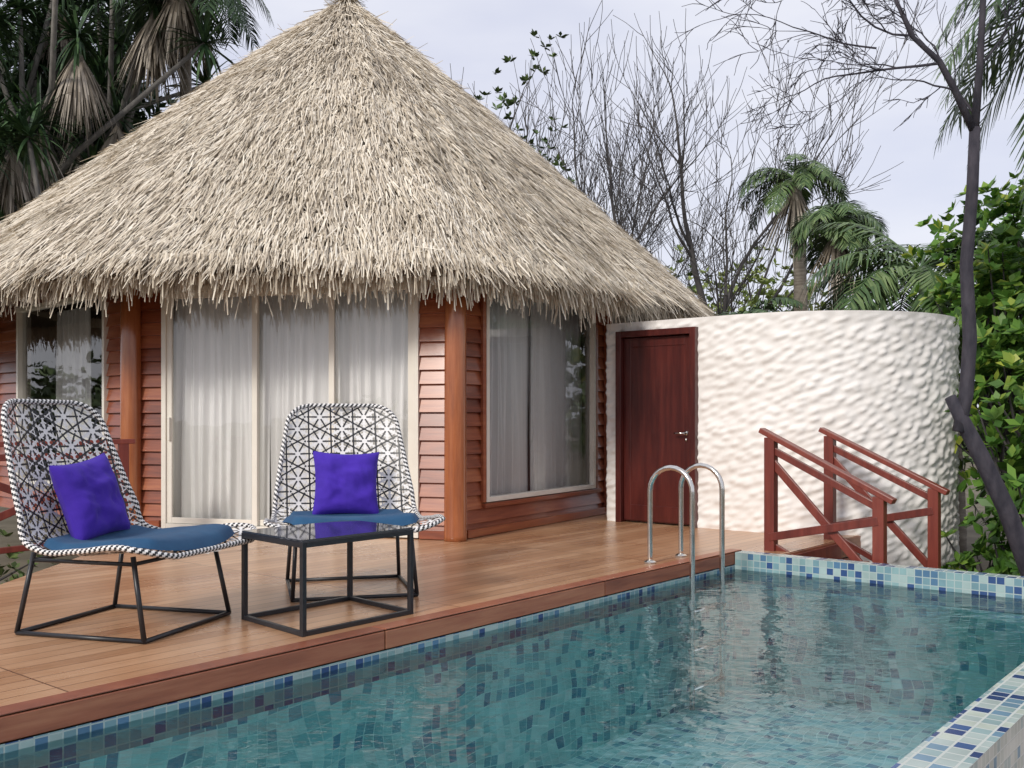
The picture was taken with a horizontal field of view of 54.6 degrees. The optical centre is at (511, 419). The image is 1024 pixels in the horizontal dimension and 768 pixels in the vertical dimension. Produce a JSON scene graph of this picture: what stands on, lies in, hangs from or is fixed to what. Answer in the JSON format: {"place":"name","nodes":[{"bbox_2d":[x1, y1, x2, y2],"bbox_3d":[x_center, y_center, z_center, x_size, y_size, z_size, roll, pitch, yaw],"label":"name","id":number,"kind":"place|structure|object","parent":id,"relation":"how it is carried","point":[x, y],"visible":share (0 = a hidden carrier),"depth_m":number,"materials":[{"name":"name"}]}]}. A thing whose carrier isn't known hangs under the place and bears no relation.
{"place":"outdoors","nodes":[
{"label":"outdoors","id":0,"kind":"place"},
{"bbox_2d":[0,456,1023,744],"bbox_3d":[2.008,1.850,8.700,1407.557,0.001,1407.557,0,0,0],"label":"ground","id":1,"kind":"structure","parent":0,"point":[8,524],"depth_m":13.58,"materials":[{"name":"green plant"}]},
{"bbox_2d":[0,529,59,583],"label":"shrub","id":2,"kind":"object","parent":1,"relation":"on","point":[14,555],"visible":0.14,"depth_m":9.51,"materials":[{"name":"green plant"}]},
{"bbox_2d":[0,65,92,221],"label":"pandanus tree","id":3,"kind":"object","parent":1,"relation":"on","point":[13,169],"visible":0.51,"depth_m":18.60,"materials":[{"name":"green plant"}]},
{"bbox_2d":[0,0,106,220],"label":"pandanus tree","id":4,"kind":"object","parent":1,"relation":"on","point":[4,42],"visible":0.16,"depth_m":19.97,"materials":[{"name":"green plant"}]},
{"bbox_2d":[0,0,177,158],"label":"dark thicket","id":5,"kind":"object","parent":1,"relation":"on","point":[150,113],"visible":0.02,"depth_m":24.71,"materials":[{"name":"green plant"}]},
{"bbox_2d":[0,0,235,208],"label":"pandanus tree","id":6,"kind":"object","parent":1,"relation":"on","point":[147,52],"visible":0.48,"depth_m":20.50,"materials":[{"name":"green plant"}]},
{"bbox_2d":[0,0,249,223],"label":"pandanus tree","id":7,"kind":"object","parent":1,"relation":"on","point":[204,43],"visible":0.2,"depth_m":21.02,"materials":[{"name":"green plant"}]},
{"bbox_2d":[109,0,273,100],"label":"coconut palm","id":8,"kind":"object","parent":1,"relation":"on","point":[231,7],"visible":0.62,"depth_m":21.43,"materials":[{"name":"green plant"}]},
{"bbox_2d":[0,514,860,742],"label":"wooden deck","id":9,"kind":"structure","parent":1,"relation":"on","point":[47,684],"depth_m":6.30,"materials":[{"name":"brown wood"}]},
{"bbox_2d":[0,439,134,553],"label":"stair railing","id":10,"kind":"object","parent":9,"relation":"on","point":[123,449],"visible":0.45,"depth_m":9.03,"materials":[{"name":"brown wood"}]},
{"bbox_2d":[1,399,256,643],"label":"lounge chair","id":11,"kind":"object","parent":9,"relation":"on","point":[141,536],"visible":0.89,"depth_m":5.49,"materials":[{"name":"black metal"}]},
{"bbox_2d":[48,453,129,539],"bbox_3d":[-2.387,0.450,5.628,0.289,0.510,0.479,0,0,0],"label":"throw pillow","id":12,"kind":"object","parent":11,"relation":"on","point":[90,499],"visible":0.98,"depth_m":5.51,"materials":[{"name":"fabric"}]},
{"bbox_2d":[241,520,413,636],"bbox_3d":[-1.067,0.894,5.780,0.646,0.512,0.892,0,0,40],"label":"side table","id":13,"kind":"object","parent":9,"relation":"on","point":[302,537],"visible":1,"depth_m":5.69,"materials":[{"name":"black metal"}]},
{"bbox_2d":[263,403,444,601],"bbox_3d":[-1.104,0.517,6.736,1.147,1.263,1.184,0,0,-15],"label":"lounge chair","id":14,"kind":"object","parent":9,"relation":"on","point":[395,516],"visible":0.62,"depth_m":7.11,"materials":[{"name":"white wicker"}]},
{"bbox_2d":[312,450,378,514],"bbox_3d":[-1.162,0.450,6.950,0.478,0.462,0.245,0,0,-13],"label":"throw pillow","id":15,"kind":"object","parent":14,"relation":"on","point":[345,483],"visible":1,"depth_m":6.88,"materials":[{"name":"fabric"}]},
{"bbox_2d":[0,0,716,541],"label":"thatched cottage","id":16,"kind":"structure","parent":9,"relation":"on","point":[208,286],"depth_m":10.31,"materials":[{"name":"beige plant"}]},
{"bbox_2d":[16,281,595,537],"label":"window frames","id":17,"kind":"structure","parent":16,"relation":"in","point":[168,520],"depth_m":10.27,"materials":[{"name":"beige metal"}]},
{"bbox_2d":[644,463,725,710],"bbox_3d":[1.399,1.304,8.003,0.465,1.891,0.590,0,0,39],"label":"pool ladder","id":18,"kind":"object","parent":9,"relation":"attached to","point":[720,679],"visible":1,"depth_m":7.92,"materials":[{"name":"metal"}]},
{"bbox_2d":[795,544,869,561],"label":"deck stairs","id":19,"kind":"structure","parent":9,"relation":"attached to","point":[832,551],"depth_m":9.12,"materials":[{"name":"brown wood"}]},
{"bbox_2d":[759,428,896,563],"bbox_3d":[2.644,0.964,8.390,1.167,1.773,0.103,0,0,39],"label":"stair railing","id":20,"kind":"object","parent":19,"relation":"attached to","point":[774,469],"visible":0.68,"depth_m":8.42,"materials":[{"name":"brown wood"}]},
{"bbox_2d":[818,427,949,568],"bbox_3d":[3.429,0.964,9.205,1.182,1.772,0.103,0,0,39],"label":"stair railing","id":21,"kind":"object","parent":19,"relation":"attached to","point":[932,496],"visible":0.56,"depth_m":9.11,"materials":[{"name":"brown wood"}]},
{"bbox_2d":[0,551,1023,767],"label":"swimming pool","id":22,"kind":"structure","parent":1,"relation":"in","point":[834,663],"depth_m":6.91,"materials":[{"name":"liquid"}]},
{"bbox_2d":[473,29,576,184],"bbox_3d":[0.091,-3.024,19.859,4.762,9.763,5.162,0,0,0],"label":"leafy tree","id":23,"kind":"object","parent":1,"relation":"on","point":[513,100],"visible":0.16,"depth_m":19.98,"materials":[{"name":"green plant"}]},
{"bbox_2d":[487,56,609,171],"bbox_3d":[-0.877,-3.219,23.664,5.385,10.163,4.546,0,0,41],"label":"bare tree","id":24,"kind":"object","parent":1,"relation":"on","point":[544,120],"visible":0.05,"depth_m":23.27,"materials":[{"name":"grey plant"}]},
{"bbox_2d":[450,1,767,247],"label":"bare tree","id":25,"kind":"object","parent":1,"relation":"on","point":[611,194],"visible":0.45,"depth_m":20.81,"materials":[{"name":"grey plant"}]},
{"bbox_2d":[509,35,756,285],"bbox_3d":[2.862,-3.813,23.615,3.938,11.346,8.599,0,0,40],"label":"bare tree","id":26,"kind":"object","parent":1,"relation":"on","point":[652,235],"visible":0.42,"depth_m":23.93,"materials":[{"name":"grey plant"}]},
{"bbox_2d":[665,265,716,315],"bbox_3d":[3.389,-0.697,20.810,2.603,5.164,2.833,0,0,0],"label":"leafy tree","id":27,"kind":"object","parent":1,"relation":"on","point":[709,298],"depth_m":21.50,"materials":[{"name":"green plant"}]},
{"bbox_2d":[655,146,808,313],"bbox_3d":[5.295,-2.824,24.316,4.490,9.375,2.974,0,0,25],"label":"bare tree","id":28,"kind":"object","parent":1,"relation":"on","point":[766,273],"visible":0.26,"depth_m":23.99,"materials":[{"name":"grey plant"}]},
{"bbox_2d":[715,297,806,315],"bbox_3d":[3.445,0.020,15.329,2.525,3.680,2.547,0,0,0],"label":"coconut palm","id":29,"kind":"object","parent":1,"relation":"on","point":[759,307],"visible":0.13,"depth_m":14.70,"materials":[{"name":"green plant"}]},
{"bbox_2d":[668,244,886,314],"bbox_3d":[5.335,-2.005,22.438,4.933,4.306,6.583,0,0,-11],"label":"sunny bush","id":30,"kind":"object","parent":1,"relation":"on","point":[770,292],"visible":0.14,"depth_m":23.21,"materials":[{"name":"green plant"}]},
{"bbox_2d":[606,310,959,584],"bbox_3d":[3.253,0.410,11.142,3.768,2.980,2.828,0,0,-28],"label":"wall surface","id":31,"kind":"object","parent":1,"relation":"on","point":[885,384],"depth_m":10.01,"materials":[{"name":"white paint"}]},
{"bbox_2d":[615,326,698,527],"bbox_3d":[1.584,0.085,10.850,1.010,2.130,0.120,0,0,40],"label":"door","id":32,"kind":"structure","parent":31,"relation":"attached to","point":[656,393],"depth_m":10.87,"materials":[{"name":"brown wood"}]},
{"bbox_2d":[673,431,687,440],"bbox_3d":[1.805,0.182,10.622,0.145,0.108,0.066,0,0,37],"label":"door handle","id":33,"kind":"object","parent":32,"relation":"attached to","point":[685,432],"depth_m":10.60,"materials":[{"name":"metal"}]},
{"bbox_2d":[597,0,969,314],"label":"bare tree","id":34,"kind":"object","parent":1,"relation":"on","point":[726,296],"visible":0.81,"depth_m":19.70,"materials":[{"name":"grey plant"}]},
{"bbox_2d":[736,153,850,310],"bbox_3d":[5.343,-1.516,18.995,2.129,6.764,2.484,0,0,22],"label":"coconut palm","id":35,"kind":"object","parent":1,"relation":"on","point":[795,202],"visible":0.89,"depth_m":18.94,"materials":[{"name":"green plant"}]},
{"bbox_2d":[785,199,888,310],"bbox_3d":[5.438,-0.868,16.608,1.727,5.467,1.775,0,0,0],"label":"coconut palm","id":36,"kind":"object","parent":1,"relation":"on","point":[834,247],"visible":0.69,"depth_m":16.34,"materials":[{"name":"green plant"}]},
{"bbox_2d":[665,0,1023,575],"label":"dark bare tree","id":37,"kind":"object","parent":1,"relation":"on","point":[959,407],"visible":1,"depth_m":7.97,"materials":[{"name":"brown plant"}]},
{"bbox_2d":[800,222,1023,552],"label":"coconut palm","id":38,"kind":"object","parent":1,"relation":"on","point":[891,272],"visible":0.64,"depth_m":13.09,"materials":[{"name":"green plant"}]},
{"bbox_2d":[891,171,1023,503],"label":"broadleaf shrub","id":39,"kind":"object","parent":1,"relation":"on","point":[1001,448],"visible":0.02,"depth_m":13.92,"materials":[{"name":"green plant"}]},
{"bbox_2d":[901,176,1023,575],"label":"broadleaf shrub","id":40,"kind":"object","parent":1,"relation":"on","point":[999,302],"visible":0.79,"depth_m":11.02,"materials":[{"name":"green plant"}]},
{"bbox_2d":[928,0,1023,224],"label":"coconut palm","id":41,"kind":"object","parent":1,"relation":"on","point":[1000,57],"visible":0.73,"depth_m":9.71,"materials":[{"name":"green plant"}]},
{"bbox_2d":[941,528,1019,575],"bbox_3d":[4.807,1.526,9.314,1.313,1.196,2.045,0,0,-9],"label":"broadleaf shrub","id":42,"kind":"object","parent":1,"relation":"on","point":[987,553],"visible":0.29,"depth_m":9.65,"materials":[{"name":"green plant"}]},
{"bbox_2d":[961,421,1011,463],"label":"background trees","id":43,"kind":"object","parent":1,"relation":"on","point":[965,455],"depth_m":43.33,"materials":[{"name":"green plant"}]},
{"bbox_2d":[0,0,1023,410],"label":"sky","id":44,"kind":"structure","parent":0,"point":[475,36],"materials":[{"name":"white"}]}
]}

